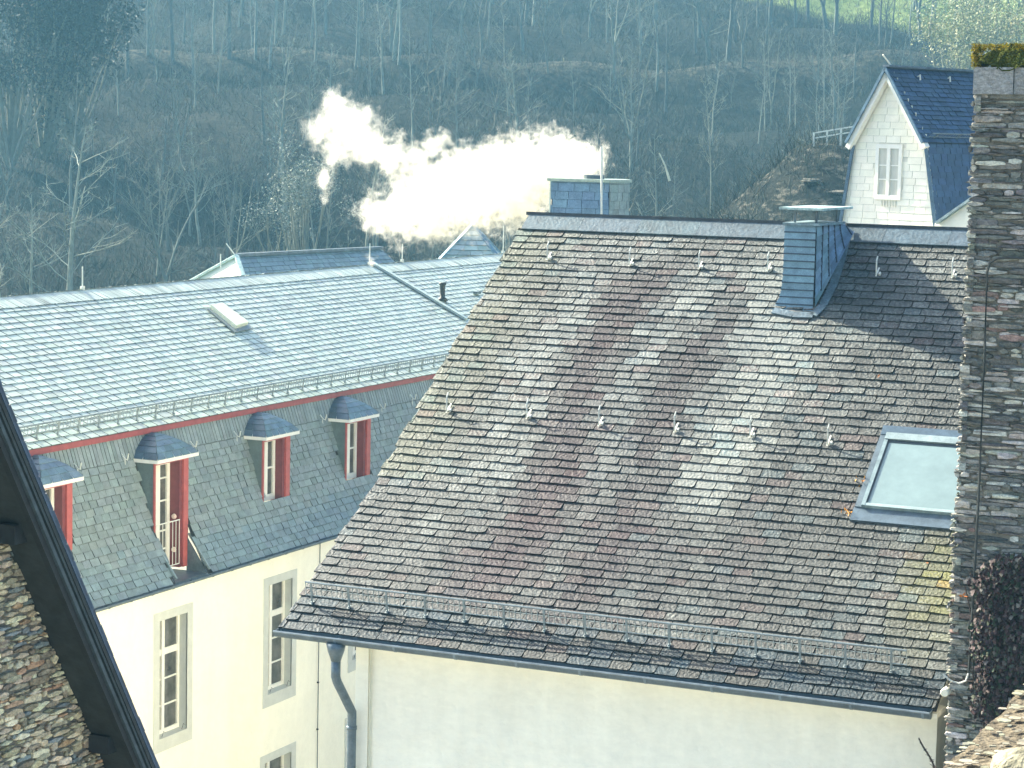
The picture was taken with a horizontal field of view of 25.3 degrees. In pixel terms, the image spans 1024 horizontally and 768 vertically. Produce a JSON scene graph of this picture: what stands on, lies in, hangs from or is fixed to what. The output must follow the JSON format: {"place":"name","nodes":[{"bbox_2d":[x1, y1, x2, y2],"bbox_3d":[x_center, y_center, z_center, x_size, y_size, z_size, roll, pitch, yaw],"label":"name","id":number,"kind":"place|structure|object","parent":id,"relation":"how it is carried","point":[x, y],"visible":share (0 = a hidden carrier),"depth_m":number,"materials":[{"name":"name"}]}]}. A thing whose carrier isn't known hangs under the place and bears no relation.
{"place":"outdoors","nodes":[
{"label":"outdoors","id":0,"kind":"place"},
{"bbox_2d":[0,0,1023,296],"bbox_3d":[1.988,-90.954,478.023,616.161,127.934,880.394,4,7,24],"label":"hillside","id":1,"kind":"structure","parent":0,"point":[542,78],"depth_m":193.62,"materials":[{"name":"green plant"}]},
{"bbox_2d":[0,106,31,214],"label":"bare tree","id":2,"kind":"object","parent":1,"relation":"on","point":[6,188],"visible":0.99,"depth_m":156.47,"materials":[{"name":"grey plant"}]},
{"bbox_2d":[2,191,68,294],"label":"bare tree","id":3,"kind":"object","parent":1,"relation":"on","point":[31,266],"visible":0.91,"depth_m":128.78,"materials":[{"name":"grey plant"}]},
{"bbox_2d":[0,0,106,170],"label":"evergreen tree","id":4,"kind":"object","parent":1,"relation":"on","point":[14,113],"visible":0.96,"depth_m":174.40,"materials":[{"name":"green plant"}]},
{"bbox_2d":[0,121,139,292],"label":"bare tree","id":5,"kind":"object","parent":1,"relation":"on","point":[70,272],"visible":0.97,"depth_m":124.43,"materials":[{"name":"grey plant"}]},
{"bbox_2d":[0,0,144,159],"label":"evergreen tree","id":6,"kind":"object","parent":1,"relation":"on","point":[49,112],"visible":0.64,"depth_m":177.30,"materials":[{"name":"green plant"}]},
{"bbox_2d":[52,72,96,215],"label":"bare tree","id":7,"kind":"object","parent":1,"relation":"on","point":[70,180],"visible":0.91,"depth_m":156.43,"materials":[{"name":"grey plant"}]},
{"bbox_2d":[2,0,151,153],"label":"evergreen tree","id":8,"kind":"object","parent":1,"relation":"on","point":[123,30],"visible":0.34,"depth_m":182.05,"materials":[{"name":"green plant"}]},
{"bbox_2d":[89,120,133,210],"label":"bare tree","id":9,"kind":"object","parent":1,"relation":"on","point":[114,195],"visible":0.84,"depth_m":166.85,"materials":[{"name":"grey plant"}]},
{"bbox_2d":[109,146,192,282],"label":"bare tree","id":10,"kind":"object","parent":1,"relation":"on","point":[158,234],"visible":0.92,"depth_m":140.39,"materials":[{"name":"grey plant"}]},
{"bbox_2d":[100,126,203,250],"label":"bare tree","id":11,"kind":"object","parent":1,"relation":"on","point":[167,211],"visible":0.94,"depth_m":150.72,"materials":[{"name":"grey plant"}]},
{"bbox_2d":[131,1,172,80],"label":"bare tree","id":12,"kind":"object","parent":1,"relation":"on","point":[152,43],"visible":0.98,"depth_m":205.37,"materials":[{"name":"grey plant"}]},
{"bbox_2d":[119,161,218,281],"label":"bare tree","id":13,"kind":"object","parent":1,"relation":"on","point":[165,277],"visible":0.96,"depth_m":133.66,"materials":[{"name":"grey plant"}]},
{"bbox_2d":[168,0,174,61],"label":"bare tree","id":14,"kind":"object","parent":1,"relation":"on","point":[171,32],"visible":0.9,"depth_m":221.51,"materials":[{"name":"grey plant"}]},
{"bbox_2d":[175,0,211,76],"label":"bare tree","id":15,"kind":"object","parent":1,"relation":"on","point":[192,35],"visible":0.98,"depth_m":217.00,"materials":[{"name":"grey plant"}]},
{"bbox_2d":[160,125,227,246],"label":"bare tree","id":16,"kind":"object","parent":1,"relation":"on","point":[196,213],"visible":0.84,"depth_m":154.10,"materials":[{"name":"grey plant"}]},
{"bbox_2d":[167,132,245,235],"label":"bare tree","id":17,"kind":"object","parent":1,"relation":"on","point":[187,201],"visible":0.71,"depth_m":161.17,"materials":[{"name":"grey plant"}]},
{"bbox_2d":[189,180,230,265],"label":"bare tree","id":18,"kind":"object","parent":1,"relation":"on","point":[215,243],"visible":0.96,"depth_m":132.75,"materials":[{"name":"grey plant"}]},
{"bbox_2d":[212,0,232,93],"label":"bare tree","id":19,"kind":"object","parent":1,"relation":"on","point":[221,52],"visible":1,"depth_m":201.76,"materials":[{"name":"grey plant"}]},
{"bbox_2d":[216,169,245,258],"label":"bare tree","id":20,"kind":"object","parent":1,"relation":"on","point":[231,212],"visible":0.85,"depth_m":148.05,"materials":[{"name":"grey plant"}]},
{"bbox_2d":[227,0,234,58],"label":"bare tree","id":21,"kind":"object","parent":1,"relation":"on","point":[229,31],"visible":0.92,"depth_m":220.39,"materials":[{"name":"grey plant"}]},
{"bbox_2d":[206,132,273,237],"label":"bare tree","id":22,"kind":"object","parent":1,"relation":"on","point":[236,179],"visible":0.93,"depth_m":160.95,"materials":[{"name":"grey plant"}]},
{"bbox_2d":[206,175,291,255],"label":"bare tree","id":23,"kind":"object","parent":1,"relation":"on","point":[242,241],"visible":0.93,"depth_m":143.41,"materials":[{"name":"grey plant"}]},
{"bbox_2d":[243,32,276,144],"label":"bare tree","id":24,"kind":"object","parent":1,"relation":"on","point":[261,105],"visible":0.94,"depth_m":182.66,"materials":[{"name":"grey plant"}]},
{"bbox_2d":[242,130,288,210],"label":"bare tree","id":25,"kind":"object","parent":1,"relation":"on","point":[258,187],"visible":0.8,"depth_m":166.99,"materials":[{"name":"grey plant"}]},
{"bbox_2d":[246,124,284,205],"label":"bare tree","id":26,"kind":"object","parent":1,"relation":"on","point":[267,163],"visible":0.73,"depth_m":167.45,"materials":[{"name":"grey plant"}]},
{"bbox_2d":[249,0,297,68],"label":"bare tree","id":27,"kind":"object","parent":1,"relation":"on","point":[271,42],"visible":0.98,"depth_m":217.68,"materials":[{"name":"grey plant"}]},
{"bbox_2d":[230,186,317,251],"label":"hoary bush","id":28,"kind":"object","parent":1,"relation":"on","point":[272,210],"visible":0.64,"depth_m":142.68,"materials":[{"name":"grey plant"}]},
{"bbox_2d":[241,82,311,227],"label":"bare tree","id":29,"kind":"object","parent":1,"relation":"on","point":[280,123],"visible":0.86,"depth_m":162.92,"materials":[{"name":"grey plant"}]},
{"bbox_2d":[258,38,311,177],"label":"bare tree","id":30,"kind":"object","parent":1,"relation":"on","point":[284,109],"visible":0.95,"depth_m":174.74,"materials":[{"name":"grey plant"}]},
{"bbox_2d":[269,9,317,83],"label":"bare tree","id":31,"kind":"object","parent":1,"relation":"on","point":[282,48],"visible":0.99,"depth_m":203.16,"materials":[{"name":"grey plant"}]},
{"bbox_2d":[254,120,371,250],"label":"hoary bush","id":32,"kind":"object","parent":1,"relation":"on","point":[304,244],"visible":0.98,"depth_m":139.41,"materials":[{"name":"grey plant"}]},
{"bbox_2d":[318,146,348,248],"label":"bare tree","id":33,"kind":"object","parent":1,"relation":"on","point":[328,219],"visible":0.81,"depth_m":142.73,"materials":[{"name":"grey plant"}]},
{"bbox_2d":[330,0,375,68],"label":"bare tree","id":34,"kind":"object","parent":1,"relation":"on","point":[356,35],"visible":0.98,"depth_m":218.11,"materials":[{"name":"grey plant"}]},
{"bbox_2d":[352,38,387,97],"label":"bare tree","id":35,"kind":"object","parent":1,"relation":"on","point":[365,62],"visible":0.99,"depth_m":195.55,"materials":[{"name":"grey plant"}]},
{"bbox_2d":[346,114,394,246],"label":"bare tree","id":36,"kind":"object","parent":1,"relation":"on","point":[369,215],"visible":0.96,"depth_m":145.10,"materials":[{"name":"plant"}]},
{"bbox_2d":[357,0,392,94],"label":"bare tree","id":37,"kind":"object","parent":1,"relation":"on","point":[381,56],"visible":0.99,"depth_m":195.90,"materials":[{"name":"grey plant"}]},
{"bbox_2d":[362,152,394,245],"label":"bare tree","id":38,"kind":"object","parent":1,"relation":"on","point":[374,217],"visible":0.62,"depth_m":148.36,"materials":[{"name":"plant"}]},
{"bbox_2d":[360,118,404,245],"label":"bare tree","id":39,"kind":"object","parent":1,"relation":"on","point":[377,223],"visible":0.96,"depth_m":145.66,"materials":[{"name":"plant"}]},
{"bbox_2d":[381,0,398,60],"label":"bare tree","id":40,"kind":"object","parent":1,"relation":"on","point":[395,41],"visible":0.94,"depth_m":219.35,"materials":[{"name":"grey plant"}]},
{"bbox_2d":[384,0,397,51],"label":"bare tree","id":41,"kind":"object","parent":1,"relation":"on","point":[391,25],"visible":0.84,"depth_m":226.85,"materials":[{"name":"grey plant"}]},
{"bbox_2d":[397,0,416,64],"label":"bare tree","id":42,"kind":"object","parent":1,"relation":"on","point":[400,39],"visible":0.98,"depth_m":218.72,"materials":[{"name":"grey plant"}]},
{"bbox_2d":[395,26,426,147],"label":"bare tree","id":43,"kind":"object","parent":1,"relation":"on","point":[412,107],"visible":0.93,"depth_m":177.73,"materials":[{"name":"grey plant"}]},
{"bbox_2d":[361,183,461,260],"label":"bare tree","id":44,"kind":"object","parent":1,"relation":"on","point":[399,254],"visible":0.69,"depth_m":125.22,"materials":[{"name":"plant"}]},
{"bbox_2d":[384,44,479,176],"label":"bare tree","id":45,"kind":"object","parent":1,"relation":"on","point":[434,89],"visible":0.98,"depth_m":171.38,"materials":[{"name":"grey plant"}]},
{"bbox_2d":[425,22,471,86],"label":"bare tree","id":46,"kind":"object","parent":1,"relation":"on","point":[455,44],"visible":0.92,"depth_m":210.14,"materials":[{"name":"grey plant"}]},
{"bbox_2d":[433,186,472,258],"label":"bare tree","id":47,"kind":"object","parent":1,"relation":"on","point":[456,209],"visible":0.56,"depth_m":124.23,"materials":[{"name":"plant"}]},
{"bbox_2d":[438,118,480,240],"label":"bare tree","id":48,"kind":"object","parent":1,"relation":"on","point":[455,211],"visible":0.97,"depth_m":146.87,"materials":[{"name":"plant"}]},
{"bbox_2d":[437,48,481,154],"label":"bare tree","id":49,"kind":"object","parent":1,"relation":"on","point":[456,116],"visible":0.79,"depth_m":174.51,"materials":[{"name":"grey plant"}]},
{"bbox_2d":[413,81,509,218],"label":"bare tree","id":50,"kind":"object","parent":1,"relation":"on","point":[447,164],"visible":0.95,"depth_m":162.84,"materials":[{"name":"plant"}]},
{"bbox_2d":[451,3,499,87],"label":"bare tree","id":51,"kind":"object","parent":1,"relation":"on","point":[476,46],"visible":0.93,"depth_m":213.77,"materials":[{"name":"grey plant"}]},
{"bbox_2d":[459,0,502,57],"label":"bare tree","id":52,"kind":"object","parent":1,"relation":"on","point":[480,27],"visible":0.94,"depth_m":222.33,"materials":[{"name":"grey plant"}]},
{"bbox_2d":[488,0,516,115],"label":"bare tree","id":53,"kind":"object","parent":1,"relation":"on","point":[503,54],"visible":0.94,"depth_m":187.13,"materials":[{"name":"grey plant"}]},
{"bbox_2d":[475,50,531,131],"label":"bare tree","id":54,"kind":"object","parent":1,"relation":"on","point":[490,88],"visible":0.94,"depth_m":182.59,"materials":[{"name":"grey plant"}]},
{"bbox_2d":[0,0,1023,295],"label":"brushwood","id":55,"kind":"object","parent":1,"relation":"on","point":[576,110],"visible":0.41,"depth_m":185.86,"materials":[{"name":"plant"}]},
{"bbox_2d":[463,114,565,249],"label":"bare tree","id":56,"kind":"object","parent":1,"relation":"on","point":[506,225],"visible":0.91,"depth_m":150.31,"materials":[{"name":"plant"}]},
{"bbox_2d":[485,53,547,164],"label":"bare tree","id":57,"kind":"object","parent":1,"relation":"on","point":[514,99],"visible":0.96,"depth_m":172.62,"materials":[{"name":"plant"}]},
{"bbox_2d":[504,87,529,169],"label":"bare tree","id":58,"kind":"object","parent":1,"relation":"on","point":[520,129],"visible":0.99,"depth_m":171.57,"materials":[{"name":"plant"}]},
{"bbox_2d":[513,0,539,51],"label":"bare tree","id":59,"kind":"object","parent":1,"relation":"on","point":[521,30],"visible":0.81,"depth_m":231.28,"materials":[{"name":"grey plant"}]},
{"bbox_2d":[506,100,557,174],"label":"bare tree","id":60,"kind":"object","parent":1,"relation":"on","point":[542,132],"visible":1,"depth_m":170.21,"materials":[{"name":"grey plant"}]},
{"bbox_2d":[498,155,581,221],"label":"bare tree","id":61,"kind":"object","parent":1,"relation":"on","point":[527,175],"visible":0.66,"depth_m":144.03,"materials":[{"name":"grey plant"}]},
{"bbox_2d":[512,169,638,231],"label":"bare tree","id":62,"kind":"object","parent":1,"relation":"on","point":[568,174],"visible":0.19,"depth_m":125.79,"materials":[{"name":"grey plant"}]},
{"bbox_2d":[580,32,661,169],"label":"bare tree","id":63,"kind":"object","parent":1,"relation":"on","point":[630,136],"visible":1,"depth_m":171.34,"materials":[{"name":"grey plant"}]},
{"bbox_2d":[597,0,658,78],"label":"bare tree","id":64,"kind":"object","parent":1,"relation":"on","point":[615,38],"visible":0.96,"depth_m":217.03,"materials":[{"name":"grey plant"}]},
{"bbox_2d":[616,36,649,140],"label":"bare tree","id":65,"kind":"object","parent":1,"relation":"on","point":[631,81],"visible":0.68,"depth_m":183.42,"materials":[{"name":"grey plant"}]},
{"bbox_2d":[623,54,654,166],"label":"bare tree","id":66,"kind":"object","parent":1,"relation":"on","point":[637,125],"visible":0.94,"depth_m":173.37,"materials":[{"name":"grey plant"}]},
{"bbox_2d":[634,0,673,91],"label":"bare tree","id":67,"kind":"object","parent":1,"relation":"on","point":[657,68],"visible":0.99,"depth_m":215.04,"materials":[{"name":"grey plant"}]},
{"bbox_2d":[634,130,675,215],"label":"bare tree","id":68,"kind":"object","parent":1,"relation":"on","point":[656,208],"visible":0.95,"depth_m":139.09,"materials":[{"name":"grey plant"}]},
{"bbox_2d":[629,0,681,65],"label":"bare tree","id":69,"kind":"object","parent":1,"relation":"on","point":[646,33],"visible":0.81,"depth_m":223.10,"materials":[{"name":"grey plant"}]},
{"bbox_2d":[636,0,695,111],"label":"bare tree","id":70,"kind":"object","parent":1,"relation":"on","point":[666,82],"visible":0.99,"depth_m":209.34,"materials":[{"name":"grey plant"}]},
{"bbox_2d":[666,0,708,53],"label":"bare tree","id":71,"kind":"object","parent":1,"relation":"on","point":[694,30],"visible":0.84,"depth_m":226.68,"materials":[{"name":"grey plant"}]},
{"bbox_2d":[695,75,725,213],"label":"bare tree","id":72,"kind":"object","parent":1,"relation":"on","point":[710,148],"visible":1,"depth_m":127.46,"materials":[{"name":"grey plant"}]},
{"bbox_2d":[682,0,739,64],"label":"bare tree","id":73,"kind":"object","parent":1,"relation":"on","point":[707,33],"visible":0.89,"depth_m":221.57,"materials":[{"name":"grey plant"}]},
{"bbox_2d":[699,59,729,145],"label":"bare tree","id":74,"kind":"object","parent":1,"relation":"on","point":[713,104],"visible":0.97,"depth_m":188.77,"materials":[{"name":"grey plant"}]},
{"bbox_2d":[709,53,747,106],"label":"bare tree","id":75,"kind":"object","parent":1,"relation":"on","point":[723,80],"visible":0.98,"depth_m":209.56,"materials":[{"name":"grey plant"}]},
{"bbox_2d":[723,0,737,61],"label":"bare tree","id":76,"kind":"object","parent":1,"relation":"on","point":[728,47],"visible":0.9,"depth_m":219.45,"materials":[{"name":"grey plant"}]},
{"bbox_2d":[704,0,773,66],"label":"bare tree","id":77,"kind":"object","parent":1,"relation":"on","point":[740,38],"visible":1,"depth_m":217.17,"materials":[{"name":"grey plant"}]},
{"bbox_2d":[738,20,788,129],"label":"bare tree","id":78,"kind":"object","parent":1,"relation":"on","point":[774,80],"visible":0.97,"depth_m":200.39,"materials":[{"name":"grey plant"}]},
{"bbox_2d":[745,102,797,174],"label":"bare tree","id":79,"kind":"object","parent":1,"relation":"on","point":[783,127],"visible":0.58,"depth_m":154.76,"materials":[{"name":"grey plant"}]},
{"bbox_2d":[780,32,796,124],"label":"bare tree","id":80,"kind":"object","parent":1,"relation":"on","point":[790,81],"visible":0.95,"depth_m":201.52,"materials":[{"name":"grey plant"}]},
{"bbox_2d":[796,71,836,148],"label":"bare tree","id":81,"kind":"object","parent":1,"relation":"on","point":[816,80],"visible":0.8,"depth_m":167.92,"materials":[{"name":"grey plant"}]},
{"bbox_2d":[813,13,829,124],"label":"bare tree","id":82,"kind":"object","parent":1,"relation":"on","point":[822,50],"visible":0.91,"depth_m":200.13,"materials":[{"name":"grey plant"}]},
{"bbox_2d":[810,18,859,133],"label":"bare tree","id":83,"kind":"object","parent":1,"relation":"on","point":[833,96],"visible":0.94,"depth_m":196.92,"materials":[{"name":"grey plant"}]},
{"bbox_2d":[822,32,852,138],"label":"bare tree","id":84,"kind":"object","parent":1,"relation":"on","point":[836,89],"visible":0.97,"depth_m":177.31,"materials":[{"name":"grey plant"}]},
{"bbox_2d":[838,0,879,97],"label":"bare tree","id":85,"kind":"object","parent":1,"relation":"on","point":[855,48],"visible":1,"depth_m":207.14,"materials":[{"name":"grey plant"}]},
{"bbox_2d":[894,0,1023,69],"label":"pale bush","id":86,"kind":"object","parent":1,"relation":"on","point":[964,27],"visible":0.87,"depth_m":183.19,"materials":[{"name":"green plant"}]},
{"bbox_2d":[964,0,1023,55],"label":"pale bush","id":87,"kind":"object","parent":1,"relation":"on","point":[1017,28],"visible":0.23,"depth_m":191.01,"materials":[{"name":"green plant"}]},
{"bbox_2d":[839,54,975,226],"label":"white gable house","id":88,"kind":"structure","parent":0,"point":[908,142],"depth_m":55.98,"materials":[{"name":"stone"}]},
{"bbox_2d":[874,144,902,206],"bbox_3d":[9.259,-5.126,56.072,0.075,1.525,0.812,-4,8,-42],"label":"window","id":89,"kind":"structure","parent":88,"relation":"in","point":[888,157],"depth_m":56.04,"materials":[{"name":"white paint"}]},
{"bbox_2d":[943,684,1023,767],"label":"stone parapet","id":90,"kind":"structure","parent":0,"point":[1004,730],"depth_m":3.93,"materials":[{"name":"stone"}]},
{"bbox_2d":[990,747,1023,767],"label":"coping stone","id":91,"kind":"object","parent":90,"relation":"on","point":[1010,758],"visible":1,"depth_m":3.57,"materials":[{"name":"beige stone"}]},
{"label":"ground","id":92,"kind":"structure","parent":0,"visible":0},
{"bbox_2d":[0,380,159,767],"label":"stone house","id":93,"kind":"structure","parent":92,"relation":"on","point":[66,701],"depth_m":16.86,"materials":[{"name":"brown stone"}]},
{"bbox_2d":[0,226,504,767],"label":"mansard house","id":94,"kind":"structure","parent":92,"relation":"on","point":[160,418],"depth_m":48.01,"materials":[{"name":"grey stone"}]},
{"bbox_2d":[153,602,192,753],"bbox_3d":[-6.732,5.751,44.726,0.264,2.774,1.380,4,7,24],"label":"window","id":95,"kind":"structure","parent":94,"relation":"in","point":[173,628],"depth_m":44.99,"materials":[{"name":"white paint"}]},
{"bbox_2d":[260,741,295,767],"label":"window","id":96,"kind":"structure","parent":94,"relation":"in","point":[284,757],"depth_m":49.06,"materials":[{"name":"white paint"}]},
{"bbox_2d":[262,569,296,708],"bbox_3d":[-5.020,5.389,48.453,0.264,2.774,1.380,4,7,24],"label":"window","id":97,"kind":"structure","parent":94,"relation":"in","point":[280,590],"depth_m":48.68,"materials":[{"name":"white paint"}]},
{"bbox_2d":[347,646,355,672],"bbox_3d":[-3.474,5.061,51.821,0.264,2.774,1.380,4,7,24],"label":"window","id":98,"kind":"structure","parent":94,"relation":"in","point":[351,650],"depth_m":51.43,"materials":[{"name":"white paint"}]},
{"bbox_2d":[171,243,393,569],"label":"hipped slate house","id":99,"kind":"structure","parent":92,"relation":"on","point":[238,264],"depth_m":75.94,"materials":[{"name":"stone"}]},
{"bbox_2d":[438,222,500,258],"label":"pyramid turret","id":100,"kind":"object","parent":92,"relation":"on","point":[472,239],"visible":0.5,"depth_m":75.48,"materials":[{"name":"grey stone"}]},
{"bbox_2d":[273,205,970,767],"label":"slate roofed house","id":101,"kind":"structure","parent":92,"relation":"on","point":[599,519],"depth_m":30.29,"materials":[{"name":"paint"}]},
{"bbox_2d":[547,147,631,214],"bbox_3d":[1.307,6.287,45.271,1.624,21.901,1.478,4,7,24],"label":"boiler chimney","id":102,"kind":"object","parent":101,"relation":"on","point":[593,194],"visible":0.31,"depth_m":43.77,"materials":[{"name":"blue stone"}]},
{"bbox_2d":[940,42,1023,765],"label":"stone chimney shaft","id":103,"kind":"object","parent":92,"relation":"on","point":[988,519],"visible":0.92,"depth_m":25.42,"materials":[{"name":"grey stone"}]},
{"bbox_2d":[965,552,1023,730],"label":"wall creeper","id":104,"kind":"object","parent":103,"relation":"attached to","point":[1007,607],"depth_m":25.48,"materials":[{"name":"brown plant"}]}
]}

